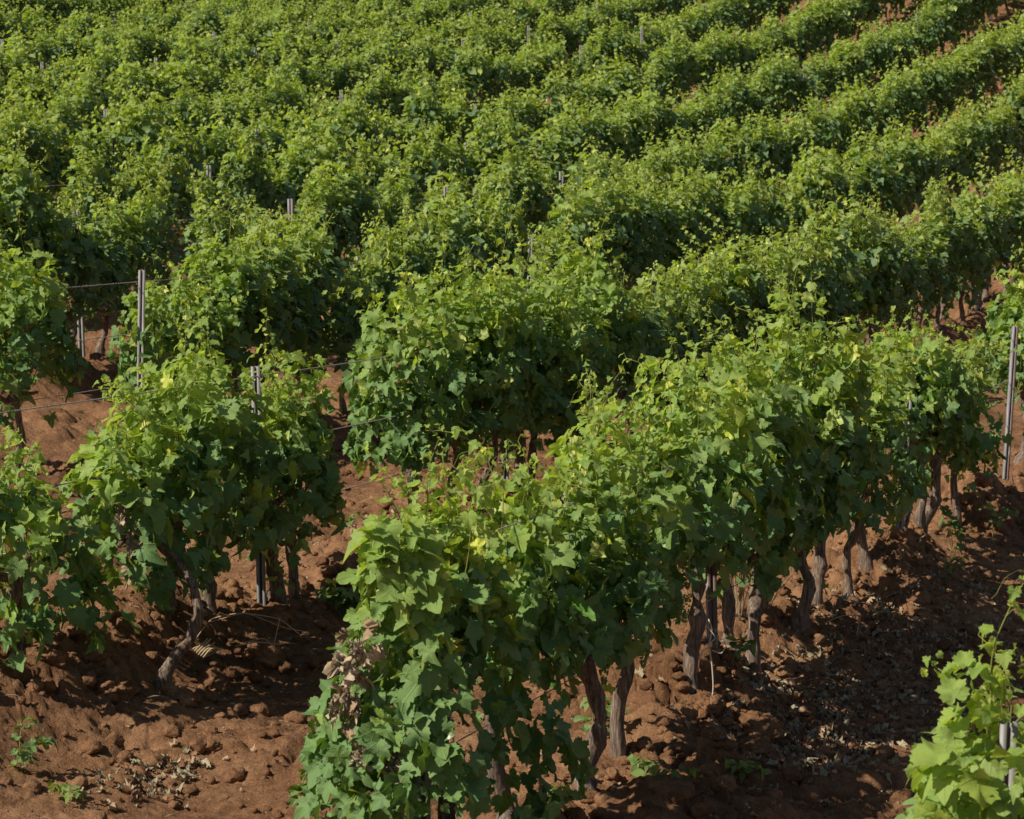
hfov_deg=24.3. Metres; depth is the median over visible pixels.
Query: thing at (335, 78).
grapevine
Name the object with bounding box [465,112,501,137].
grapevine
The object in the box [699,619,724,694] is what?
twine
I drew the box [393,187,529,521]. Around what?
grapevine
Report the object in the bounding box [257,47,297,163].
grapevine
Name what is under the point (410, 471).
trellis wire
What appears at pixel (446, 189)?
trellis post
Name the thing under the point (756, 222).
grapevine
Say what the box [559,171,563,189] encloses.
trellis post
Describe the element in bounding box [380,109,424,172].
grapevine
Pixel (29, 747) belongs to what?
weed plant
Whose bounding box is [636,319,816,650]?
grapevine
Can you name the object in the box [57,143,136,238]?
grapevine
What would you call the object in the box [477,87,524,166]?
grapevine
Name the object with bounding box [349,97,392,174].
grapevine
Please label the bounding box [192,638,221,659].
dry root clump
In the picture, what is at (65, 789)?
weed plant
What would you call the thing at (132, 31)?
grapevine
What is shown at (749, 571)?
weed plant
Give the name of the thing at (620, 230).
grapevine
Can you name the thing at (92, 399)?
trellis wire
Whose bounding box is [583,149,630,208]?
grapevine
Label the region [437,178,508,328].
grapevine
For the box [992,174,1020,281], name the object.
grapevine
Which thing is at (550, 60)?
grapevine
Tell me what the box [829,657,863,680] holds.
soil clod
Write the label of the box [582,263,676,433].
grapevine
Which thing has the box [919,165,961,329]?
grapevine
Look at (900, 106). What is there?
grapevine
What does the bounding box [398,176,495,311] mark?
grapevine
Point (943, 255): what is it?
grapevine
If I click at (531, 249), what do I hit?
trellis post
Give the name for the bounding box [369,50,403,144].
grapevine
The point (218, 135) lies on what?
grapevine
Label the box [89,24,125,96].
grapevine
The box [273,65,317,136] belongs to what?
grapevine
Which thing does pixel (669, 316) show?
grapevine
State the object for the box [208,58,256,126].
grapevine
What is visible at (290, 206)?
trellis post
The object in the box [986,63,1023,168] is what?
grapevine
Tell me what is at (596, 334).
grapevine
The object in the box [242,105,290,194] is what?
grapevine
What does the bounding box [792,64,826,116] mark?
grapevine
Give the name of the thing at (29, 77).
grapevine
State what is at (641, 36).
trellis post
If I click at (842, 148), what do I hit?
grapevine
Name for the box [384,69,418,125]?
grapevine
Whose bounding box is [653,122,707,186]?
grapevine
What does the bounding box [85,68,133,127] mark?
grapevine
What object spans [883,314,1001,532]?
grapevine
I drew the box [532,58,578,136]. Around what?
grapevine
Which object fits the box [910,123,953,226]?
grapevine
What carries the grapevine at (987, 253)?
on the ground
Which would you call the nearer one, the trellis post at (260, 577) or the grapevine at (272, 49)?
the trellis post at (260, 577)
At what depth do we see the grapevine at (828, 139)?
48.42 m
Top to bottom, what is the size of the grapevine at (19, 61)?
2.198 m
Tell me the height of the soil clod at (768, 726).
0.250 m
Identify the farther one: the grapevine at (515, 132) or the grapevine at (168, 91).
the grapevine at (168, 91)
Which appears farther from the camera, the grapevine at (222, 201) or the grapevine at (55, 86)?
the grapevine at (55, 86)
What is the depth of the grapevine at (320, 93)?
48.56 m
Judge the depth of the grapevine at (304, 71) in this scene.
53.51 m
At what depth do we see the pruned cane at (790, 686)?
13.82 m
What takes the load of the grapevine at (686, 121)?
on the ground
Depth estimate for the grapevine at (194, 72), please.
49.99 m
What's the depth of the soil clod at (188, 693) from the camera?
12.59 m
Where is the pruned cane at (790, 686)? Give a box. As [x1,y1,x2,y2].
[789,684,805,704]
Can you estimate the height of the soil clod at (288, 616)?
0.179 m
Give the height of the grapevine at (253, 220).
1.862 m
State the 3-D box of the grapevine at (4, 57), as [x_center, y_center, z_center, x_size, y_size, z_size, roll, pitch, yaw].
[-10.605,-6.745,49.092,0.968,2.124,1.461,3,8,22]
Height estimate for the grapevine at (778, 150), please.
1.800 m
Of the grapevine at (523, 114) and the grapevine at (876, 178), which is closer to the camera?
the grapevine at (876, 178)
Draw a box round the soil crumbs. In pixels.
[0,407,1023,818]
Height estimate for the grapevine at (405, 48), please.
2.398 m
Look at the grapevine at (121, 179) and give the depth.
31.11 m
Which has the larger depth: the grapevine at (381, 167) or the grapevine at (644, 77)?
the grapevine at (644, 77)
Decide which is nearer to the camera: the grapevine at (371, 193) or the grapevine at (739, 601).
the grapevine at (739, 601)
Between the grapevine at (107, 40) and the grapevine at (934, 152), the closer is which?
the grapevine at (934, 152)
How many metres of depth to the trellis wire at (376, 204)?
28.75 m
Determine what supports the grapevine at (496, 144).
on the ground
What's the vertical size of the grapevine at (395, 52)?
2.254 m
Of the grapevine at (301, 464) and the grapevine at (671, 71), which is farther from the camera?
the grapevine at (671, 71)
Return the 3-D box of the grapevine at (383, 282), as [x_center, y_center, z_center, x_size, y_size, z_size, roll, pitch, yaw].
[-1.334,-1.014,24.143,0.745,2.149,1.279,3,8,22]
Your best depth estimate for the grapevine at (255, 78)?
51.96 m
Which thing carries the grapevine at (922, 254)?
on the ground
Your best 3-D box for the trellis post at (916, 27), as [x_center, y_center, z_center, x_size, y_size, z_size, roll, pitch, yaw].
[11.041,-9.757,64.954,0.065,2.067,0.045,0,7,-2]
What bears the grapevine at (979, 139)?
on the ground
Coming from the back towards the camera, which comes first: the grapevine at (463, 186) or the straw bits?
the grapevine at (463, 186)
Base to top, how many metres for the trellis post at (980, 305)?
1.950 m
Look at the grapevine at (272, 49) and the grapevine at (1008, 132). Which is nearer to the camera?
the grapevine at (1008, 132)
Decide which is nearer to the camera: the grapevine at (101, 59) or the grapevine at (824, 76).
the grapevine at (101, 59)
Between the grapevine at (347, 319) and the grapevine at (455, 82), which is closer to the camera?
the grapevine at (347, 319)
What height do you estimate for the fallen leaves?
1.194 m
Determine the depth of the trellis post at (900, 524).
18.09 m
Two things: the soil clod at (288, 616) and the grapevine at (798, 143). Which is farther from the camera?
the grapevine at (798, 143)
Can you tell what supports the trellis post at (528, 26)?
on the ground
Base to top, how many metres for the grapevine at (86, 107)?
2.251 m
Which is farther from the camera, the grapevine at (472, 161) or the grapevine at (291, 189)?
the grapevine at (472, 161)
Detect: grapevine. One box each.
[0,0,18,47]
[0,21,41,74]
[0,32,28,95]
[0,62,17,119]
[0,80,52,168]
[0,85,53,198]
[0,115,25,204]
[0,121,74,339]
[0,154,116,338]
[0,209,91,468]
[0,425,123,671]
[1,30,45,92]
[2,63,51,129]
[17,19,66,78]
[19,97,75,209]
[22,58,69,121]
[26,77,83,196]
[27,191,82,249]
[31,62,62,95]
[40,112,108,207]
[44,17,81,82]
[46,75,82,115]
[49,43,91,94]
[54,62,105,155]
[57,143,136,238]
[58,25,108,80]
[58,41,114,140]
[58,374,233,693]
[68,44,106,85]
[68,177,145,353]
[72,100,132,194]
[78,4,118,73]
[80,344,264,619]
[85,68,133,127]
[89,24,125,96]
[101,137,165,292]
[104,65,174,204]
[106,23,137,76]
[106,38,158,124]
[106,253,233,421]
[108,17,147,97]
[108,77,165,144]
[111,154,189,321]
[120,15,152,77]
[134,80,194,161]
[135,56,179,114]
[135,108,196,185]
[136,123,194,272]
[138,60,166,103]
[139,286,296,613]
[152,36,200,109]
[157,224,292,403]
[162,62,211,162]
[165,101,220,231]
[167,13,206,81]
[173,43,217,120]
[173,180,255,282]
[173,209,294,408]
[175,159,229,264]
[184,87,227,175]
[186,12,232,87]
[186,160,252,238]
[191,92,242,210]
[193,45,233,114]
[202,78,261,132]
[208,42,246,90]
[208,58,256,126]
[213,96,272,200]
[218,117,276,226]
[219,71,276,138]
[221,374,346,604]
[223,189,292,262]
[225,29,259,73]
[228,207,314,383]
[230,308,347,599]
[237,53,269,117]
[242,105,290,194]
[245,51,269,82]
[250,133,317,226]
[253,63,294,117]
[254,24,293,83]
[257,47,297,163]
[257,199,351,407]
[260,95,318,207]
[272,110,337,226]
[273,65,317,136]
[275,43,314,116]
[275,164,343,296]
[283,93,340,175]
[293,59,332,108]
[293,81,340,135]
[294,436,598,818]
[295,44,345,105]
[298,96,358,203]
[301,102,355,152]
[309,244,386,413]
[310,142,373,282]
[322,246,494,504]
[324,44,354,105]
[328,70,373,166]
[328,122,384,212]
[328,152,397,269]
[333,87,367,125]
[336,202,420,390]
[338,44,375,109]
[347,70,386,122]
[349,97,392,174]
[352,128,408,213]
[353,33,394,118]
[362,197,449,388]
[367,22,408,87]
[368,103,407,174]
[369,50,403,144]
[374,159,432,278]
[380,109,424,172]
[381,125,439,225]
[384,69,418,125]
[386,25,425,80]
[389,41,441,123]
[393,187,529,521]
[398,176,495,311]
[399,56,450,152]
[404,109,456,219]
[419,114,477,208]
[419,155,477,264]
[419,245,572,486]
[424,84,476,158]
[424,424,599,818]
[430,72,453,106]
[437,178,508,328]
[439,62,469,111]
[439,77,484,156]
[448,35,491,111]
[452,120,497,191]
[458,100,508,206]
[464,37,511,112]
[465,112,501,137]
[466,255,597,480]
[468,151,523,274]
[472,166,532,293]
[472,225,595,487]
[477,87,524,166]
[477,96,536,194]
[481,39,524,108]
[487,116,547,243]
[488,80,533,149]
[494,355,680,803]
[500,47,535,110]
[511,33,549,109]
[513,74,554,160]
[514,234,621,497]
[519,31,561,102]
[519,144,571,263]
[522,115,577,196]
[522,206,578,307]
[529,177,574,264]
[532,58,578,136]
[532,101,588,192]
[535,179,620,287]
[541,206,650,461]
[546,365,723,757]
[549,70,592,140]
[549,91,598,173]
[561,174,594,205]
[564,119,613,206]
[570,61,611,142]
[572,97,618,170]
[577,157,643,286]
[581,67,622,124]
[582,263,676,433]
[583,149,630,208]
[586,166,662,291]
[587,101,637,179]
[595,43,640,108]
[605,92,646,165]
[609,336,804,694]
[610,152,650,197]
[615,91,663,176]
[616,160,682,298]
[616,260,692,423]
[618,79,642,117]
[618,138,673,204]
[622,68,676,155]
[624,57,665,108]
[633,48,675,108]
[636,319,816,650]
[638,78,692,151]
[638,131,684,199]
[644,171,703,294]
[650,33,688,117]
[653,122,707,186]
[655,248,725,408]
[658,160,718,290]
[661,28,698,107]
[665,91,697,152]
[666,112,725,186]
[666,225,749,404]
[672,163,738,272]
[676,87,711,152]
[679,38,715,105]
[685,297,838,670]
[688,80,731,150]
[689,120,738,195]
[691,170,764,270]
[699,208,776,402]
[700,62,741,141]
[710,114,750,201]
[713,61,756,129]
[718,157,770,265]
[722,73,768,143]
[725,241,783,372]
[729,204,874,634]
[730,561,751,616]
[731,101,782,194]
[734,56,781,125]
[734,152,793,259]
[744,113,788,195]
[746,199,847,362]
[746,227,816,358]
[752,179,805,268]
[753,309,890,604]
[755,48,798,117]
[755,105,803,198]
[765,223,824,364]
[766,155,823,235]
[767,34,806,127]
[768,98,810,194]
[773,47,818,123]
[780,104,821,185]
[784,86,842,170]
[784,133,839,241]
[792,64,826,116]
[793,192,873,348]
[798,164,909,345]
[799,142,856,246]
[800,99,847,172]
[802,46,837,113]
[812,318,932,570]
[812,337,937,595]
[813,46,850,109]
[815,150,861,246]
[818,85,858,169]
[829,78,866,169]
[831,204,898,359]
[836,70,879,150]
[836,137,881,237]
[841,115,899,226]
[845,202,917,348]
[859,76,896,167]
[861,141,906,226]
[861,184,923,349]
[862,76,900,159]
[865,305,968,527]
[866,118,919,223]
[868,53,909,133]
[879,110,926,231]
[879,300,977,530]
[880,46,930,133]
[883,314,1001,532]
[884,209,940,331]
[893,133,937,225]
[894,555,1023,818]
[895,59,931,137]
[896,46,949,135]
[899,194,959,343]
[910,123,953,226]
[911,52,953,127]
[916,112,962,202]
[917,322,1017,525]
[919,110,973,197]
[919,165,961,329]
[929,181,997,323]
[932,195,988,318]
[935,47,963,122]
[938,47,968,114]
[941,98,985,202]
[945,152,1008,311]
[947,99,991,195]
[950,42,984,114]
[954,83,1004,196]
[974,180,1019,300]
[974,236,1023,464]
[976,93,1006,195]
[980,145,1023,297]
[983,90,1023,172]
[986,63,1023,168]
[986,94,1018,186]
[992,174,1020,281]
[992,258,1023,396]
[994,140,1023,287]
[1011,53,1023,162]
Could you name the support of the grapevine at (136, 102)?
on the ground
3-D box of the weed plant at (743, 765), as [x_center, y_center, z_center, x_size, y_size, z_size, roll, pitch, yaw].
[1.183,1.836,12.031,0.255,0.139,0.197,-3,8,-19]
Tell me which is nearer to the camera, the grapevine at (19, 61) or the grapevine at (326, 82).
the grapevine at (19, 61)
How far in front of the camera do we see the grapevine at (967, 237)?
33.26 m
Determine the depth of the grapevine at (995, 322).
23.04 m
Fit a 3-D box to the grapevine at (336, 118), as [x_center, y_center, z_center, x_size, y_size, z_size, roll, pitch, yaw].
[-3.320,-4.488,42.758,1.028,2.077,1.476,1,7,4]
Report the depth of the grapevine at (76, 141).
35.32 m
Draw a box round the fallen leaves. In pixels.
[20,439,1023,818]
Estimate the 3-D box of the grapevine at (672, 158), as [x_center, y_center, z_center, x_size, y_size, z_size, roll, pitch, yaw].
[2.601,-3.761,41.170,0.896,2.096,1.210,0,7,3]
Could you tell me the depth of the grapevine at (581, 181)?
37.09 m
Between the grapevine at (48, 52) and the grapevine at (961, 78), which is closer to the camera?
the grapevine at (48, 52)
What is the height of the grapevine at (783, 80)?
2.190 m
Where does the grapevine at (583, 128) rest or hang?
on the ground
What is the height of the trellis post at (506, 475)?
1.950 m
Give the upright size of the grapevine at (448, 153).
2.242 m
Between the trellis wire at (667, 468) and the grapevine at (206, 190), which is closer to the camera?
the trellis wire at (667, 468)
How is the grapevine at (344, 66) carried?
on the ground
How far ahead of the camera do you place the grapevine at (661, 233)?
31.56 m
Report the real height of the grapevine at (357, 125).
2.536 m
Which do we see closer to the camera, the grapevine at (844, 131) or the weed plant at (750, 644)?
the weed plant at (750, 644)
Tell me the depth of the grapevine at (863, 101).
51.04 m
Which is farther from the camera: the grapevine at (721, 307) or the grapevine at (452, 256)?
the grapevine at (452, 256)
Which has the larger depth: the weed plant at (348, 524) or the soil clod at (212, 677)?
the weed plant at (348, 524)
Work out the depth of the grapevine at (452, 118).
46.67 m
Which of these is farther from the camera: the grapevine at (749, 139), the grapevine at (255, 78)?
the grapevine at (255, 78)
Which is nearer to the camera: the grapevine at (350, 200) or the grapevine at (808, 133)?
the grapevine at (350, 200)
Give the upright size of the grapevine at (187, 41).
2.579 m
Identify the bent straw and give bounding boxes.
[827,615,860,634]
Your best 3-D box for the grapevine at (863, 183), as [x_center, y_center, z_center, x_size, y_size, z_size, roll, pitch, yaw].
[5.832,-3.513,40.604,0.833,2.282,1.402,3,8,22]
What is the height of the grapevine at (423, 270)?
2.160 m
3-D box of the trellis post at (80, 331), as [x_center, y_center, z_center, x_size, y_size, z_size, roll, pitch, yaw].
[-4.499,-1.037,24.753,0.087,2.067,0.045,-1,7,-1]
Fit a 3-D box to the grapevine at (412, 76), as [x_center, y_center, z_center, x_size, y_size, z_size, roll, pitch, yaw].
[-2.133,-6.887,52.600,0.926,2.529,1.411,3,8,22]
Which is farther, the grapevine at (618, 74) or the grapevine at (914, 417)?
the grapevine at (618, 74)
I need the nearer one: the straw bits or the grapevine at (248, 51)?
the straw bits
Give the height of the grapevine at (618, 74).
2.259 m
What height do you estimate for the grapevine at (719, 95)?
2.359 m
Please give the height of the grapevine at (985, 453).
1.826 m
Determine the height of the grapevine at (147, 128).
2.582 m
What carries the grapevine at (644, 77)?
on the ground
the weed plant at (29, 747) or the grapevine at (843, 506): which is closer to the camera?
the weed plant at (29, 747)
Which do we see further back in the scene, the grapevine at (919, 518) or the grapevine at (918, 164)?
the grapevine at (918, 164)
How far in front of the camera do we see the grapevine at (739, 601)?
15.02 m
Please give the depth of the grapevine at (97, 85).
46.41 m
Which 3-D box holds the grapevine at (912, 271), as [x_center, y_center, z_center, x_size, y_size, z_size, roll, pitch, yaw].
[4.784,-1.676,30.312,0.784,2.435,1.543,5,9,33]
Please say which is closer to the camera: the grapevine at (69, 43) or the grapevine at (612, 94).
the grapevine at (612, 94)
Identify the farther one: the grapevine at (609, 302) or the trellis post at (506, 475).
the grapevine at (609, 302)
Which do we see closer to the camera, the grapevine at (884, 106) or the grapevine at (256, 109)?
the grapevine at (256, 109)
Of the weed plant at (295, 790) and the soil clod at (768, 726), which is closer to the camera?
the weed plant at (295, 790)
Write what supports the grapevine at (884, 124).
on the ground
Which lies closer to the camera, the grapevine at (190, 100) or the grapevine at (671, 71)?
the grapevine at (190, 100)
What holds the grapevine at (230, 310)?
on the ground
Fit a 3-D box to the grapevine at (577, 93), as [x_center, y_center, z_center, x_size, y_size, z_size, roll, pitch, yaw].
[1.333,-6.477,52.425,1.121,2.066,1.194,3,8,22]
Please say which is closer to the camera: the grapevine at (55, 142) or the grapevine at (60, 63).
the grapevine at (55, 142)
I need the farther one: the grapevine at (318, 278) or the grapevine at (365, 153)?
the grapevine at (365, 153)
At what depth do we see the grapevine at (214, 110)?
44.76 m
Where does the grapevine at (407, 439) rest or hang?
on the ground
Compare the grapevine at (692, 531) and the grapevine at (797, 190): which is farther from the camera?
the grapevine at (797, 190)
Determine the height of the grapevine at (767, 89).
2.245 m
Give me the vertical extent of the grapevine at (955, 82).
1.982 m
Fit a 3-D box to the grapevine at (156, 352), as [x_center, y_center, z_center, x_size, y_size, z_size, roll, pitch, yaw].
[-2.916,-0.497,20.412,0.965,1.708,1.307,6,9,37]
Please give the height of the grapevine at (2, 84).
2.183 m
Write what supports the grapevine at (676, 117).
on the ground
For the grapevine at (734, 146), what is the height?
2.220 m
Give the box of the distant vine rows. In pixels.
[0,0,1023,317]
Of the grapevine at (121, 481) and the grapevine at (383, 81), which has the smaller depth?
the grapevine at (121, 481)
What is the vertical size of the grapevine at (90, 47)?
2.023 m
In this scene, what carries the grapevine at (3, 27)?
on the ground
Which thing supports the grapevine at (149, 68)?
on the ground
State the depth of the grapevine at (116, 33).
58.07 m
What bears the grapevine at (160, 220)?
on the ground
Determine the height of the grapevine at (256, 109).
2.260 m
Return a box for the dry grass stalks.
[194,613,306,649]
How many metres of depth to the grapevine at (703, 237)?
32.93 m
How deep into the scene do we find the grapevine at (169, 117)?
43.33 m
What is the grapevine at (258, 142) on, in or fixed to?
on the ground
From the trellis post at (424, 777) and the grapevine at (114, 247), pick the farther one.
the grapevine at (114, 247)
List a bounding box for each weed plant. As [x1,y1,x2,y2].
[8,716,57,772]
[32,599,54,615]
[47,781,87,802]
[79,625,107,653]
[287,768,307,806]
[314,583,376,615]
[332,511,364,528]
[546,784,588,810]
[573,695,629,733]
[627,751,700,777]
[718,635,755,661]
[723,758,771,783]
[737,562,752,583]
[798,576,828,594]
[911,551,968,575]
[938,504,973,556]
[979,502,1018,538]
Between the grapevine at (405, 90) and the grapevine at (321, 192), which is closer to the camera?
the grapevine at (321, 192)
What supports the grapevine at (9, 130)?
on the ground
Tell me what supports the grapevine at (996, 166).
on the ground
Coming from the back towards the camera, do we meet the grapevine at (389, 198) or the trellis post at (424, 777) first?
the grapevine at (389, 198)
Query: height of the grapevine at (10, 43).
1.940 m
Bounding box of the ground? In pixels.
[0,0,1023,818]
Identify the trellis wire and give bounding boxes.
[0,194,874,350]
[0,221,980,416]
[2,113,1012,293]
[3,186,947,404]
[7,411,416,495]
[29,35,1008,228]
[30,261,1014,570]
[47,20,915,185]
[446,328,1022,547]
[456,414,1022,742]
[577,371,1023,588]
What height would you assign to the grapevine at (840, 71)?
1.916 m
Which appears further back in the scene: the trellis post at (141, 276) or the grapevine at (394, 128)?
the grapevine at (394, 128)
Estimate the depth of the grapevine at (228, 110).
45.35 m
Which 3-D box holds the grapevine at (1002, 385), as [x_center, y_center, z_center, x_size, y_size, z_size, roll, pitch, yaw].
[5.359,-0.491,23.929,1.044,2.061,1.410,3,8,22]
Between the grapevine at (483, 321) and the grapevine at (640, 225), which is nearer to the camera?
the grapevine at (483, 321)
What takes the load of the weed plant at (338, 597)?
on the ground
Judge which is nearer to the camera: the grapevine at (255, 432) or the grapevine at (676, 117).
the grapevine at (255, 432)
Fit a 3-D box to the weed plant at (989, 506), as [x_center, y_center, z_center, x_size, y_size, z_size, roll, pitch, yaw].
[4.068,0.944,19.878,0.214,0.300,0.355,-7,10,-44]
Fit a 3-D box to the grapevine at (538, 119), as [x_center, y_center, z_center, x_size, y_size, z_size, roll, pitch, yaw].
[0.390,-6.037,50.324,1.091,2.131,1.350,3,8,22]
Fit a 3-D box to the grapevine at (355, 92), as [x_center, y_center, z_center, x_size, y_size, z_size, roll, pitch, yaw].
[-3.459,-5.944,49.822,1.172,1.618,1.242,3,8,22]
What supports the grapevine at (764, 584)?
on the ground
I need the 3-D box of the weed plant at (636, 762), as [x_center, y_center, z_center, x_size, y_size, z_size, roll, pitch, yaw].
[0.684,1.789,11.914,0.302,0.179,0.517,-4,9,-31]
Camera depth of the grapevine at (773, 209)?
36.18 m
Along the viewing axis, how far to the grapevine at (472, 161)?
40.74 m
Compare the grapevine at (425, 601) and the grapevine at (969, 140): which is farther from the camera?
the grapevine at (969, 140)
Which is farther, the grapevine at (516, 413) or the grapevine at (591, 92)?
the grapevine at (591, 92)
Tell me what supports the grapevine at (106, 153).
on the ground
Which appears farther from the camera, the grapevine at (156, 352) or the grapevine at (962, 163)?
the grapevine at (962, 163)
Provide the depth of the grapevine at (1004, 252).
35.53 m
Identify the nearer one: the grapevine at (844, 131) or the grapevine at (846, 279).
the grapevine at (846, 279)
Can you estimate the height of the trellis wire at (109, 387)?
1.703 m
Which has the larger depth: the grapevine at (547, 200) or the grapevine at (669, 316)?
the grapevine at (547, 200)
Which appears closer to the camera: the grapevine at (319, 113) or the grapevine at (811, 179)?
the grapevine at (811, 179)
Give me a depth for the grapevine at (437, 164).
39.29 m
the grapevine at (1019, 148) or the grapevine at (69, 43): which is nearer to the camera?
the grapevine at (1019, 148)
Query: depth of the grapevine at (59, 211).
29.62 m
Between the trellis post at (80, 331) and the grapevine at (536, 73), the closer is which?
the trellis post at (80, 331)
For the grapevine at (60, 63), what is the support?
on the ground
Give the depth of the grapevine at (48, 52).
55.33 m
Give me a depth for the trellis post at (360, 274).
23.83 m
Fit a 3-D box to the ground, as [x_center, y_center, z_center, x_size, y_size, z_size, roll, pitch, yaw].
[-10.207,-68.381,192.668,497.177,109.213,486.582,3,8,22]
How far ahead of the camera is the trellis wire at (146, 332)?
19.58 m
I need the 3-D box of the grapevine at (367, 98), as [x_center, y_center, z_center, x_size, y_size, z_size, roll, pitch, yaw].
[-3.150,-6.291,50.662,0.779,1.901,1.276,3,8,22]
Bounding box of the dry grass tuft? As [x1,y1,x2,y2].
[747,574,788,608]
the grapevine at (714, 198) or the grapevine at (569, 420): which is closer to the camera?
the grapevine at (569, 420)
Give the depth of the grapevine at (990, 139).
48.34 m
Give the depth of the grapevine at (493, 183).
34.53 m
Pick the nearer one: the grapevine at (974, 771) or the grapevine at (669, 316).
the grapevine at (974, 771)
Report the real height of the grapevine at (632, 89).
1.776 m
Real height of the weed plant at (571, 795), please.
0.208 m
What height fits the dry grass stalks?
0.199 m
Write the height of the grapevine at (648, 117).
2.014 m
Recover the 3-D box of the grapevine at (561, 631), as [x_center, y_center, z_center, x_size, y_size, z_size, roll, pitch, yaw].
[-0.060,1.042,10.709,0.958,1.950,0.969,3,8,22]
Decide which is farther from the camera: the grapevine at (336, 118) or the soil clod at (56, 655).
the grapevine at (336, 118)
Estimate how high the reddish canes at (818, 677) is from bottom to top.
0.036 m
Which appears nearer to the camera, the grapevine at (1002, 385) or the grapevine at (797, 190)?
the grapevine at (1002, 385)
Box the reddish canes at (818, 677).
[786,674,846,684]
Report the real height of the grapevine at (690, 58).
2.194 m
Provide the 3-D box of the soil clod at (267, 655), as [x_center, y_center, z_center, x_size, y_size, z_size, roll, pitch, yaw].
[-1.451,1.468,13.886,0.272,0.267,0.270,0,7,0]
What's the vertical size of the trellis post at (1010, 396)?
1.950 m
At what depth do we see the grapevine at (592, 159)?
37.90 m
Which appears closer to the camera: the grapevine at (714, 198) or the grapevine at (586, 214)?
the grapevine at (586, 214)
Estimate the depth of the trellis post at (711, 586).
13.67 m
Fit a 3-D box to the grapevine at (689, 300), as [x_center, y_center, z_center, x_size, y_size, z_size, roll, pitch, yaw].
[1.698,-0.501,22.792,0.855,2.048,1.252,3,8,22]
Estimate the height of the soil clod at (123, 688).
0.190 m
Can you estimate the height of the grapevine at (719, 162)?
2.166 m
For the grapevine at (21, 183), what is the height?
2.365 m
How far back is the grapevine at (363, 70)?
56.40 m
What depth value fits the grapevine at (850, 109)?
50.43 m
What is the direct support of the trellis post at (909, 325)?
on the ground
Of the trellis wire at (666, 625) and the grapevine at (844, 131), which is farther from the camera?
the grapevine at (844, 131)
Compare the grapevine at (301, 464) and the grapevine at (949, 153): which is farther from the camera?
the grapevine at (949, 153)
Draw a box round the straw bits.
[4,451,1023,818]
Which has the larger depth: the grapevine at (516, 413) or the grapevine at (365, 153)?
the grapevine at (365, 153)
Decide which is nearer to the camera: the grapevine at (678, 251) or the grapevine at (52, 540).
the grapevine at (52, 540)
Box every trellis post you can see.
[72,210,84,357]
[112,138,115,169]
[136,270,145,398]
[206,165,211,236]
[250,366,265,605]
[287,199,293,234]
[356,256,362,369]
[416,770,430,818]
[443,186,448,208]
[501,437,508,480]
[527,25,529,41]
[527,237,532,293]
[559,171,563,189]
[579,45,581,101]
[640,27,642,49]
[705,562,717,657]
[896,373,912,528]
[907,243,913,330]
[914,14,917,76]
[978,219,983,309]
[996,721,1019,789]
[1002,326,1018,480]
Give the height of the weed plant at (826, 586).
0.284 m
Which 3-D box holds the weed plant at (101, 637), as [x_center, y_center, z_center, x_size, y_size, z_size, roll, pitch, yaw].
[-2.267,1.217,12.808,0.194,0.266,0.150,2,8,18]
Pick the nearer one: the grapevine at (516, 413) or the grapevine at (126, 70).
the grapevine at (516, 413)
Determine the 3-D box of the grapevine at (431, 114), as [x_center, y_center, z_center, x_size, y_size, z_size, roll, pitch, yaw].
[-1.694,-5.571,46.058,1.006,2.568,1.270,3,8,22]
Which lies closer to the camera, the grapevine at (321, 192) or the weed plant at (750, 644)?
the weed plant at (750, 644)
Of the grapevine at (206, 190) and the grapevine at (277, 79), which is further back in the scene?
the grapevine at (277, 79)
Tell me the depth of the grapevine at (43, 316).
17.99 m
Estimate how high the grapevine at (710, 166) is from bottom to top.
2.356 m
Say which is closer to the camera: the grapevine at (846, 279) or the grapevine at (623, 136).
the grapevine at (846, 279)
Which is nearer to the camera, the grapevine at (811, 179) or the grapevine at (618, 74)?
the grapevine at (811, 179)
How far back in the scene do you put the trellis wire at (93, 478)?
15.95 m
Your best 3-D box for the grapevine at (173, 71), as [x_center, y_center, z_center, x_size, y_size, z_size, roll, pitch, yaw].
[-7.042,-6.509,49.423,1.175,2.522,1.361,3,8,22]
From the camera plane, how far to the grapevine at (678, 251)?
32.35 m
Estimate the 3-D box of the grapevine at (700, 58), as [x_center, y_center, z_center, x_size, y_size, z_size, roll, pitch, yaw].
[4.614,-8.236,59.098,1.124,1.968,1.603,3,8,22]
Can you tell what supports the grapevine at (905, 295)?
on the ground
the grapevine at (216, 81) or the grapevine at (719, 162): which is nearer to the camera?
the grapevine at (719, 162)
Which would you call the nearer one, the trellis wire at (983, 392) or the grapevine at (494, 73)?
the trellis wire at (983, 392)
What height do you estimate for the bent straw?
0.124 m
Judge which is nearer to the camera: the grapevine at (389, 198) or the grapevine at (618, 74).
the grapevine at (389, 198)
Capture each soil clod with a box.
[23,642,69,667]
[92,673,140,700]
[169,687,203,707]
[197,664,231,693]
[243,637,286,668]
[255,606,297,630]
[689,689,725,718]
[734,709,784,743]
[735,737,774,758]
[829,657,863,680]
[962,637,1003,656]
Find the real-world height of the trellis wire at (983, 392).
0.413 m
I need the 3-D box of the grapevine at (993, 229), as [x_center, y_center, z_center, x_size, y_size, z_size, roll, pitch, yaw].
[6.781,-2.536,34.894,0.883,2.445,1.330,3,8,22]
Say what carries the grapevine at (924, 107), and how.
on the ground
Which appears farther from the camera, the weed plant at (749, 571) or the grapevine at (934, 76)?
the grapevine at (934, 76)
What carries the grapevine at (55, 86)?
on the ground
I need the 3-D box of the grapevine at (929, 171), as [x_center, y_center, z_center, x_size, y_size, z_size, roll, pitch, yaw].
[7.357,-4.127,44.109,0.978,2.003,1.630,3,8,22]
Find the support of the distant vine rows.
on the ground
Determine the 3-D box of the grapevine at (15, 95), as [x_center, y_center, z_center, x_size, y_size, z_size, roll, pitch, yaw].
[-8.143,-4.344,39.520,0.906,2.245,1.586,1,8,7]

